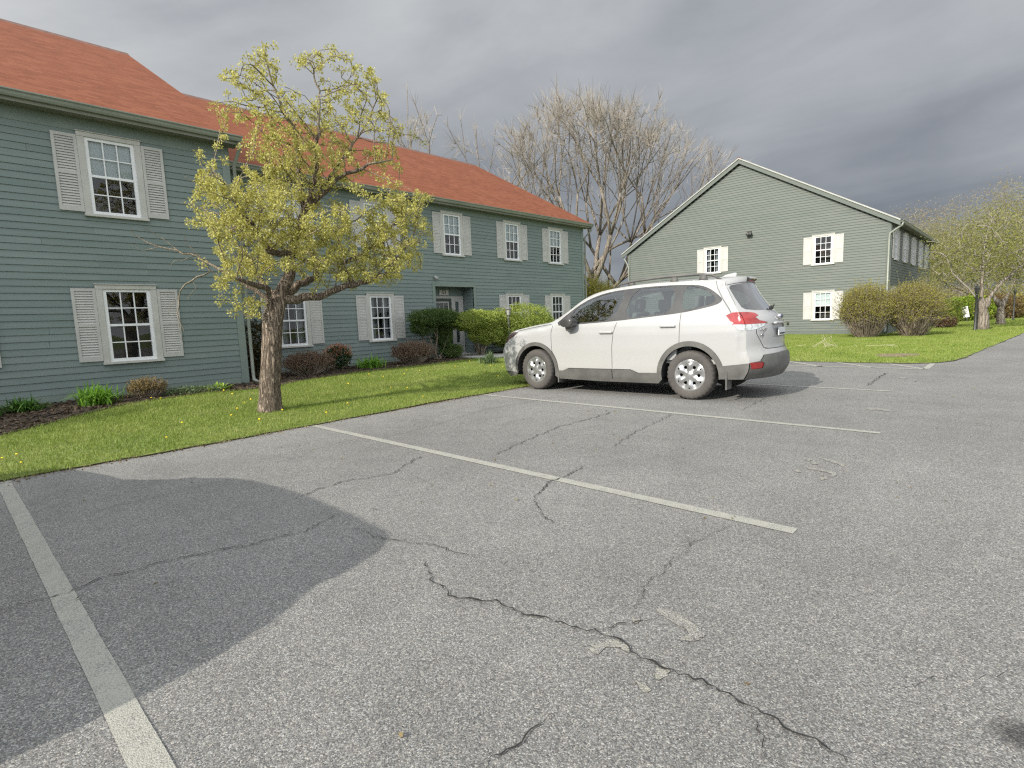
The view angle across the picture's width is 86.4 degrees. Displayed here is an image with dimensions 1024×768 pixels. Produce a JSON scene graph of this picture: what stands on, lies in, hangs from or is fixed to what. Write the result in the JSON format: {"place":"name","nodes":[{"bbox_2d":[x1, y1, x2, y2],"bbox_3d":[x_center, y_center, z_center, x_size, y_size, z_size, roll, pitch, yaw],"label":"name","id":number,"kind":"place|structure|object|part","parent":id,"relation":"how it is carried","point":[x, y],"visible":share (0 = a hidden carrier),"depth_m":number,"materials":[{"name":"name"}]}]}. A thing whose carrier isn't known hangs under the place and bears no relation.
{"place":"outdoors","nodes":[
{"label":"outdoors","id":0,"kind":"place"},
{"bbox_2d":[439,353,503,358],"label":"path","id":1,"kind":"structure","parent":0,"point":[468,355],"depth_m":16.99,"materials":[{"name":"concrete"}]},
{"bbox_2d":[0,321,1022,481],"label":"lawn","id":2,"kind":"structure","parent":0,"point":[179,447],"depth_m":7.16,"materials":[{"name":"green plant"}]},
{"bbox_2d":[0,351,503,434],"bbox_3d":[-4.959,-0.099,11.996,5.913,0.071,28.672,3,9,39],"label":"planting bed","id":3,"kind":"object","parent":2,"relation":"on","point":[61,409],"visible":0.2,"depth_m":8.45,"materials":[{"name":"brown wood"}]},
{"bbox_2d":[0,405,14,415],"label":"daylily","id":4,"kind":"object","parent":3,"relation":"on","point":[1,414],"visible":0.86,"depth_m":7.91,"materials":[{"name":"green plant"}]},
{"bbox_2d":[0,395,51,413],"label":"daylily","id":5,"kind":"object","parent":3,"relation":"on","point":[16,406],"visible":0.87,"depth_m":8.14,"materials":[{"name":"green plant"}]},
{"bbox_2d":[62,379,130,406],"bbox_3d":[-6.647,0.128,8.701,0.989,0.442,0.927,4,9,43],"label":"daylily","id":6,"kind":"object","parent":3,"relation":"on","point":[98,396],"visible":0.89,"depth_m":8.60,"materials":[{"name":"green plant"}]},
{"bbox_2d":[124,375,167,397],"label":"barberry shrub","id":7,"kind":"object","parent":3,"relation":"on","point":[142,387],"visible":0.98,"depth_m":9.26,"materials":[{"name":"brown plant"}]},
{"bbox_2d":[164,384,220,394],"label":"groundcover plant","id":8,"kind":"object","parent":3,"relation":"on","point":[195,389],"visible":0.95,"depth_m":9.74,"materials":[{"name":"green plant"}]},
{"bbox_2d":[207,382,231,389],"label":"hosta","id":9,"kind":"object","parent":3,"relation":"on","point":[222,385],"visible":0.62,"depth_m":10.15,"materials":[{"name":"green plant"}]},
{"bbox_2d":[245,319,261,377],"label":"leafy shrub","id":10,"kind":"object","parent":3,"relation":"on","point":[256,348],"visible":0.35,"depth_m":12.24,"materials":[{"name":"green plant"}]},
{"bbox_2d":[282,346,334,375],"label":"barberry shrub","id":11,"kind":"object","parent":3,"relation":"on","point":[299,363],"visible":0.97,"depth_m":12.48,"materials":[{"name":"brown plant"}]},
{"bbox_2d":[322,342,352,369],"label":"pieris shrub","id":12,"kind":"object","parent":3,"relation":"on","point":[338,355],"visible":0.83,"depth_m":13.57,"materials":[{"name":"green plant"}]},
{"bbox_2d":[350,356,387,368],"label":"daylily","id":13,"kind":"object","parent":3,"relation":"on","point":[371,363],"visible":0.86,"depth_m":13.84,"materials":[{"name":"green plant"}]},
{"bbox_2d":[389,337,435,363],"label":"barberry shrub","id":14,"kind":"object","parent":3,"relation":"on","point":[410,352],"visible":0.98,"depth_m":14.80,"materials":[{"name":"brown plant"}]},
{"bbox_2d":[404,307,463,359],"bbox_3d":[-2.272,-1.475,16.155,1.227,1.627,2.106,4,9,43],"label":"yew shrub","id":15,"kind":"object","parent":3,"relation":"on","point":[439,321],"visible":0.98,"depth_m":16.16,"materials":[{"name":"green plant"}]},
{"bbox_2d":[452,308,507,354],"bbox_3d":[-0.982,-1.608,17.195,1.403,1.554,2.563,4,9,43],"label":"evergreen shrub","id":16,"kind":"object","parent":3,"relation":"on","point":[481,325],"visible":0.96,"depth_m":16.82,"materials":[{"name":"green plant"}]},
{"bbox_2d":[505,305,511,336],"bbox_3d":[-0.096,-1.685,17.336,0.208,1.675,0.240,4,9,43],"label":"lamp post","id":17,"kind":"object","parent":3,"relation":"on","point":[508,310],"visible":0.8,"depth_m":17.24,"materials":[{"name":"grey metal"}]},
{"bbox_2d":[491,302,553,347],"bbox_3d":[0.423,-1.915,18.445,1.838,1.783,3.314,4,9,43],"label":"evergreen shrub","id":18,"kind":"object","parent":3,"relation":"on","point":[521,322],"visible":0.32,"depth_m":17.88,"materials":[{"name":"green plant"}]},
{"bbox_2d":[130,40,434,412],"bbox_3d":[-2.946,-2.157,7.840,4.417,5.337,2.515,-6,8,-27],"label":"maple tree","id":19,"kind":"object","parent":2,"relation":"on","point":[279,297],"visible":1,"depth_m":7.62,"materials":[{"name":"green plant"}]},
{"bbox_2d":[0,18,593,406],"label":"clapboard building","id":20,"kind":"structure","parent":2,"relation":"on","point":[98,158],"depth_m":10.37,"materials":[{"name":"green"}]},
{"bbox_2d":[49,129,168,221],"bbox_3d":[-7.150,-3.609,9.685,0.668,1.400,1.588,4,9,43],"label":"window","id":21,"kind":"structure","parent":20,"relation":"in","point":[111,172],"depth_m":9.55,"materials":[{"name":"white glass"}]},
{"bbox_2d":[70,284,183,364],"bbox_3d":[-7.057,-1.095,9.981,0.668,1.400,1.588,4,9,43],"label":"window","id":22,"kind":"structure","parent":20,"relation":"in","point":[128,321],"depth_m":10.04,"materials":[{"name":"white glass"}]},
{"bbox_2d":[247,183,314,244],"bbox_3d":[-5.894,-4.185,13.689,0.668,1.400,1.588,4,9,43],"label":"window","id":23,"kind":"structure","parent":20,"relation":"in","point":[248,186],"depth_m":13.61,"materials":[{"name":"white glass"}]},
{"bbox_2d":[259,292,324,347],"bbox_3d":[-5.758,-1.641,14.033,0.668,1.400,1.588,4,9,43],"label":"window","id":24,"kind":"structure","parent":20,"relation":"in","point":[303,326],"depth_m":14.15,"materials":[{"name":"white glass"}]},
{"bbox_2d":[349,198,399,251],"bbox_3d":[-4.067,-4.480,15.614,0.668,1.400,1.588,4,9,43],"label":"window","id":25,"kind":"structure","parent":20,"relation":"in","point":[361,202],"depth_m":15.18,"materials":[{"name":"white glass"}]},
{"bbox_2d":[355,292,405,341],"bbox_3d":[-3.973,-1.940,15.913,0.668,1.400,1.588,4,9,43],"label":"window","id":26,"kind":"structure","parent":20,"relation":"in","point":[380,316],"depth_m":15.88,"materials":[{"name":"white glass"}]},
{"bbox_2d":[436,298,452,354],"bbox_3d":[-2.284,-1.892,18.056,0.094,1.860,0.830,4,9,43],"label":"door","id":27,"kind":"structure","parent":20,"relation":"in","point":[445,303],"depth_m":18.04,"materials":[{"name":"white glass"}]},
{"bbox_2d":[431,210,471,256],"bbox_3d":[-2.125,-4.814,17.659,0.668,1.400,1.588,4,9,43],"label":"window","id":28,"kind":"structure","parent":20,"relation":"in","point":[452,230],"depth_m":17.57,"materials":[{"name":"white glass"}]},
{"bbox_2d":[496,220,527,261],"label":"window","id":29,"kind":"structure","parent":20,"relation":"in","point":[511,236],"depth_m":19.60,"materials":[{"name":"white glass"}]},
{"bbox_2d":[499,293,529,326],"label":"window","id":30,"kind":"structure","parent":20,"relation":"in","point":[509,298],"depth_m":19.85,"materials":[{"name":"white glass"}]},
{"bbox_2d":[542,227,568,264],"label":"window","id":31,"kind":"structure","parent":20,"relation":"in","point":[554,240],"depth_m":21.37,"materials":[{"name":"white glass"}]},
{"bbox_2d":[545,293,570,320],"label":"window","id":32,"kind":"structure","parent":20,"relation":"in","point":[559,303],"depth_m":21.83,"materials":[{"name":"white glass"}]},
{"bbox_2d":[368,85,459,159],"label":"bare tree","id":33,"kind":"object","parent":2,"relation":"on","point":[410,127],"visible":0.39,"depth_m":56.89,"materials":[{"name":"brown plant"}]},
{"bbox_2d":[383,92,568,202],"bbox_3d":[-3.609,-10.361,34.437,14.526,15.640,10.340,-2,7,-2],"label":"bare tree","id":34,"kind":"object","parent":2,"relation":"on","point":[471,150],"visible":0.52,"depth_m":34.51,"materials":[{"name":"brown plant"}]},
{"bbox_2d":[477,350,499,364],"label":"daffodil clump","id":35,"kind":"object","parent":2,"relation":"on","point":[489,359],"visible":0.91,"depth_m":14.13,"materials":[{"name":"green plant"}]},
{"bbox_2d":[476,75,699,288],"bbox_3d":[4.195,-10.212,32.959,13.781,15.122,10.527,1,7,24],"label":"bare tree","id":36,"kind":"object","parent":2,"relation":"on","point":[598,116],"visible":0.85,"depth_m":31.06,"materials":[{"name":"brown plant"}]},
{"bbox_2d":[584,263,633,311],"bbox_3d":[3.962,-3.836,25.803,3.522,3.660,4.155,1,8,27],"label":"forsythia shrub","id":37,"kind":"object","parent":2,"relation":"on","point":[598,287],"visible":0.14,"depth_m":25.27,"materials":[{"name":"green plant"}]},
{"bbox_2d":[523,82,754,287],"bbox_3d":[8.168,-10.263,33.517,14.040,14.894,11.290,1,8,27],"label":"bare tree","id":38,"kind":"object","parent":2,"relation":"on","point":[606,271],"visible":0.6,"depth_m":32.21,"materials":[{"name":"brown plant"}]},
{"bbox_2d":[621,157,938,334],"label":"clapboard building","id":39,"kind":"structure","parent":2,"relation":"on","point":[801,251],"depth_m":25.42,"materials":[{"name":"wood"}]},
{"bbox_2d":[697,245,727,273],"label":"window","id":40,"kind":"structure","parent":39,"relation":"in","point":[714,260],"depth_m":27.65,"materials":[{"name":"white glass"}]},
{"bbox_2d":[803,289,842,320],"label":"window","id":41,"kind":"structure","parent":39,"relation":"in","point":[817,304],"depth_m":24.57,"materials":[{"name":"white glass"}]},
{"bbox_2d":[803,232,843,265],"bbox_3d":[13.967,-5.985,24.342,1.588,1.351,0.668,4,9,43],"label":"window","id":42,"kind":"structure","parent":39,"relation":"in","point":[828,248],"depth_m":24.40,"materials":[{"name":"white glass"}]},
{"bbox_2d":[892,227,900,260],"bbox_3d":[16.157,-5.969,23.423,0.668,1.351,1.588,4,9,43],"label":"window shutter","id":43,"kind":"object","parent":39,"relation":"in","point":[896,234],"depth_m":23.37,"materials":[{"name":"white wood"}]},
{"bbox_2d":[902,232,908,263],"bbox_3d":[17.799,-6.234,25.153,0.668,1.351,1.588,4,9,43],"label":"window shutter","id":44,"kind":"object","parent":39,"relation":"in","point":[905,244],"depth_m":25.08,"materials":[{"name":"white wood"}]},
{"bbox_2d":[910,237,916,265],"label":"window","id":45,"kind":"structure","parent":39,"relation":"in","point":[913,242],"depth_m":26.82,"materials":[{"name":"white glass"}]},
{"bbox_2d":[917,240,923,267],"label":"window","id":46,"kind":"structure","parent":39,"relation":"in","point":[920,249],"depth_m":28.56,"materials":[{"name":"white glass"}]},
{"bbox_2d":[923,244,928,269],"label":"window","id":47,"kind":"structure","parent":39,"relation":"in","point":[926,247],"depth_m":30.13,"materials":[{"name":"white glass"}]},
{"bbox_2d":[798,335,894,346],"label":"dried stalks","id":48,"kind":"object","parent":2,"relation":"on","point":[836,345],"visible":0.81,"depth_m":16.62,"materials":[{"name":"plant"}]},
{"bbox_2d":[829,275,915,337],"bbox_3d":[13.774,-3.048,20.974,2.876,2.536,2.736,4,9,43],"label":"forsythia shrub","id":49,"kind":"object","parent":2,"relation":"on","point":[863,312],"visible":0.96,"depth_m":20.70,"materials":[{"name":"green plant"}]},
{"bbox_2d":[877,353,917,356],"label":"bare soil","id":50,"kind":"structure","parent":2,"relation":"on","point":[899,354],"depth_m":13.04,"materials":[{"name":"beige soil"}]},
{"bbox_2d":[885,268,964,335],"bbox_3d":[15.252,-3.207,20.647,2.982,2.818,2.821,4,9,43],"label":"forsythia shrub","id":51,"kind":"object","parent":2,"relation":"on","point":[921,308],"visible":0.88,"depth_m":20.30,"materials":[{"name":"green plant"}]},
{"bbox_2d":[882,197,975,276],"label":"budding tree","id":52,"kind":"object","parent":2,"relation":"on","point":[923,222],"visible":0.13,"depth_m":56.21,"materials":[{"name":"green plant"}]},
{"bbox_2d":[916,217,964,292],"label":"budding tree","id":53,"kind":"object","parent":2,"relation":"on","point":[933,272],"visible":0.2,"depth_m":46.45,"materials":[{"name":"green plant"}]},
{"bbox_2d":[933,316,957,327],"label":"barberry shrub","id":54,"kind":"object","parent":2,"relation":"on","point":[948,323],"visible":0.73,"depth_m":26.40,"materials":[{"name":"brown plant"}]},
{"bbox_2d":[928,298,967,324],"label":"clipped shrub","id":55,"kind":"object","parent":2,"relation":"on","point":[958,312],"visible":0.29,"depth_m":27.69,"materials":[{"name":"green plant"}]},
{"bbox_2d":[930,278,971,305],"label":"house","id":56,"kind":"structure","parent":2,"relation":"on","point":[957,285],"depth_m":49.70,"materials":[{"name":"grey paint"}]},
{"bbox_2d":[935,288,967,299],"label":"undergrowth shrub","id":57,"kind":"object","parent":2,"relation":"on","point":[954,294],"visible":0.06,"depth_m":42.49,"materials":[{"name":"green plant"}]},
{"bbox_2d":[927,188,997,288],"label":"budding tree","id":58,"kind":"object","parent":2,"relation":"on","point":[960,229],"visible":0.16,"depth_m":58.90,"materials":[{"name":"green plant"}]},
{"bbox_2d":[962,306,969,317],"bbox_3d":[28.464,-4.360,34.200,0.063,1.049,0.436,-5,8,-26],"label":"yard sign","id":59,"kind":"object","parent":2,"relation":"on","point":[967,314],"visible":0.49,"depth_m":34.10,"materials":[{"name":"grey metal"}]},
{"bbox_2d":[909,194,1023,329],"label":"crabapple tree","id":60,"kind":"object","parent":2,"relation":"on","point":[984,304],"visible":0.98,"depth_m":23.35,"materials":[{"name":"green plant"}]},
{"bbox_2d":[936,294,996,320],"bbox_3d":[29.388,-4.915,35.293,2.411,1.875,3.552,-5,7,-24],"label":"undergrowth shrub","id":61,"kind":"object","parent":2,"relation":"on","point":[971,307],"visible":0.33,"depth_m":34.81,"materials":[{"name":"green plant"}]},
{"bbox_2d":[939,285,999,297],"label":"undergrowth shrub","id":62,"kind":"object","parent":2,"relation":"on","point":[959,293],"visible":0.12,"depth_m":47.48,"materials":[{"name":"green plant"}]},
{"bbox_2d":[926,199,1016,290],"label":"budding tree","id":63,"kind":"object","parent":2,"relation":"on","point":[947,221],"visible":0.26,"depth_m":49.96,"materials":[{"name":"green plant"}]},
{"bbox_2d":[973,284,979,329],"bbox_3d":[19.626,-3.172,23.057,0.208,2.050,0.240,4,9,43],"label":"lamp post","id":64,"kind":"object","parent":2,"relation":"on","point":[977,288],"visible":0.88,"depth_m":23.02,"materials":[{"name":"black metal"}]},
{"bbox_2d":[952,225,1023,324],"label":"crabapple tree","id":65,"kind":"object","parent":2,"relation":"on","point":[1000,313],"visible":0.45,"depth_m":27.76,"materials":[{"name":"green plant"}]},
{"bbox_2d":[953,163,1023,291],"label":"budding tree","id":66,"kind":"object","parent":2,"relation":"on","point":[992,203],"visible":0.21,"depth_m":61.03,"materials":[{"name":"green plant"}]},
{"bbox_2d":[961,283,1023,301],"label":"undergrowth shrub","id":67,"kind":"object","parent":2,"relation":"on","point":[1003,287],"visible":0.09,"depth_m":41.28,"materials":[{"name":"green plant"}]},
{"bbox_2d":[967,291,1023,318],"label":"undergrowth shrub","id":68,"kind":"object","parent":2,"relation":"on","point":[1010,299],"visible":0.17,"depth_m":36.53,"materials":[{"name":"orange plant"}]},
{"bbox_2d":[975,182,1023,288],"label":"budding tree","id":69,"kind":"object","parent":2,"relation":"on","point":[1016,223],"visible":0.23,"depth_m":50.31,"materials":[{"name":"green plant"}]},
{"bbox_2d":[996,293,1023,317],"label":"undergrowth shrub","id":70,"kind":"object","parent":2,"relation":"on","point":[1022,314],"visible":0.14,"depth_m":37.69,"materials":[{"name":"orange plant"}]},
{"bbox_2d":[996,281,1023,299],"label":"undergrowth shrub","id":71,"kind":"object","parent":2,"relation":"on","point":[1013,292],"visible":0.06,"depth_m":48.16,"materials":[{"name":"green plant"}]},
{"bbox_2d":[1012,288,1016,319],"bbox_3d":[30.654,-4.800,33.287,0.173,2.070,0.200,4,9,43],"label":"lamp post","id":72,"kind":"object","parent":2,"relation":"on","point":[1014,291],"visible":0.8,"depth_m":33.26,"materials":[{"name":"black metal"}]},
{"bbox_2d":[0,333,1023,767],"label":"pavement","id":73,"kind":"structure","parent":0,"point":[342,639],"depth_m":2.48,"materials":[{"name":"grey asphalt"}]},
{"bbox_2d":[0,481,175,767],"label":"stall line","id":74,"kind":"object","parent":73,"relation":"on","point":[139,743],"visible":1,"depth_m":2.02,"materials":[{"name":"paint"}]},
{"bbox_2d":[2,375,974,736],"bbox_3d":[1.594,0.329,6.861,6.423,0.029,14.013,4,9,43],"label":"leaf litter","id":75,"kind":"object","parent":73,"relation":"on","point":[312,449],"visible":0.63,"depth_m":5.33,"materials":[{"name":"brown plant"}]},
{"bbox_2d":[6,373,1010,764],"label":"pavement cracks","id":76,"kind":"object","parent":73,"relation":"on","point":[568,625],"visible":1,"depth_m":2.13,"materials":[{"name":"black asphalt"}]},
{"bbox_2d":[312,425,797,532],"bbox_3d":[-0.446,0.653,4.823,5.450,0.001,0.093,4,9,43],"label":"stall line","id":77,"kind":"object","parent":73,"relation":"on","point":[779,527],"visible":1,"depth_m":3.82,"materials":[{"name":"paint"}]},
{"bbox_2d":[503,273,789,398],"bbox_3d":[1.998,-0.812,9.005,4.658,1.753,2.170,4,9,40],"label":"parked car","id":78,"kind":"object","parent":73,"relation":"on","point":[700,350],"visible":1,"depth_m":7.83,"materials":[{"name":"white paint"}]},
{"bbox_3d":[1.111,-0.609,8.600,1.205,0.725,0.069,4,9,40],"label":"front door","id":79,"kind":"part","parent":78,"relation":"part of","materials":[{"name":"white paint"}]},
{"bbox_3d":[1.810,-1.168,8.130,2.617,0.531,0.229,3,9,39],"label":"window frame","id":80,"kind":"part","parent":78,"relation":"part of","materials":[{"name":"black plastic"}]},
{"bbox_3d":[1.932,-0.605,7.929,1.058,0.808,0.098,4,9,40],"label":"rear door","id":81,"kind":"part","parent":78,"relation":"part of","materials":[{"name":"white paint"}]},
{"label":"side window","id":82,"kind":"part","parent":78,"relation":"part of","materials":[{"name":"glass"}]},
{"bbox_3d":[2.768,-1.336,9.252,2.617,0.531,0.229,4,9,41],"label":"window frame","id":83,"kind":"part","parent":78,"relation":"part of","materials":[{"name":"black plastic"}]},
{"bbox_2d":[589,607,705,692],"bbox_3d":[0.496,0.950,2.009,0.300,0.001,0.498,4,9,43],"label":"stall number","id":84,"kind":"object","parent":73,"relation":"on","point":[695,632],"visible":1,"depth_m":2.02,"materials":[{"name":"paint"}]},
{"bbox_2d":[485,394,880,433],"bbox_3d":[1.517,0.318,7.042,5.450,0.001,0.093,4,9,43],"label":"stall line","id":85,"kind":"object","parent":73,"relation":"on","point":[699,415],"visible":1,"depth_m":6.32,"materials":[{"name":"paint"}]},
{"bbox_2d":[742,383,887,390],"bbox_3d":[3.456,-0.039,9.461,5.150,0.001,0.093,4,9,43],"label":"stall line","id":86,"kind":"object","parent":73,"relation":"on","point":[816,387],"visible":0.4,"depth_m":8.29,"materials":[{"name":"paint"}]},
{"bbox_2d":[795,458,844,479],"bbox_3d":[2.318,0.634,4.115,0.294,0.001,0.649,4,9,43],"label":"stall number","id":87,"kind":"object","parent":73,"relation":"on","point":[834,474],"visible":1,"depth_m":4.10,"materials":[{"name":"paint"}]},
{"bbox_2d":[788,365,911,368],"bbox_3d":[5.889,-0.407,11.813,5.000,0.001,0.103,4,9,43],"label":"stall line","id":88,"kind":"object","parent":73,"relation":"on","point":[858,367],"visible":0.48,"depth_m":10.82,"materials":[{"name":"paint"}]},
{"bbox_2d":[836,362,875,367],"bbox_3d":[7.133,-0.398,11.340,0.101,0.001,1.321,-2,7,3],"label":"hatch line","id":89,"kind":"object","parent":73,"relation":"on","point":[853,364],"visible":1,"depth_m":11.43,"materials":[{"name":"paint"}]},
{"bbox_2d":[867,408,892,411],"bbox_3d":[4.293,0.297,6.350,0.271,0.001,0.217,4,9,43],"label":"stall number","id":90,"kind":"object","parent":73,"relation":"on","point":[879,409],"visible":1,"depth_m":6.36,"materials":[{"name":"paint"}]},
{"bbox_2d":[891,364,923,368],"bbox_3d":[7.761,-0.349,10.732,0.102,0.001,1.170,-1,7,6],"label":"hatch line","id":91,"kind":"object","parent":73,"relation":"on","point":[907,366],"visible":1,"depth_m":10.68,"materials":[{"name":"paint"}]},
{"bbox_2d":[924,363,935,368],"bbox_3d":[8.159,-0.354,10.651,0.100,0.001,1.199,4,9,42],"label":"hatch line","id":92,"kind":"object","parent":73,"relation":"on","point":[929,365],"visible":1,"depth_m":10.63,"materials":[{"name":"paint"}]},
{"bbox_2d":[0,0,1023,315],"label":"sky","id":93,"kind":"structure","parent":0,"point":[880,105],"materials":[{"name":"grey"}]},
{"bbox_2d":[784,332,1021,362],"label":"grass","id":94,"kind":"structure","parent":0,"point":[905,346],"depth_m":15.77,"materials":[{"name":"green plant"}]},
{"bbox_2d":[888,316,1023,333],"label":"grass","id":95,"kind":"structure","parent":0,"point":[1014,325],"depth_m":24.64,"materials":[{"name":"green plant"}]},
{"label":"ground","id":96,"kind":"structure","parent":0,"visible":0},
{"bbox_2d":[365,111,420,147],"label":"bare tree","id":97,"kind":"object","parent":96,"relation":"on","point":[397,128],"visible":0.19,"depth_m":56.15,"materials":[{"name":"brown plant"}]}
]}

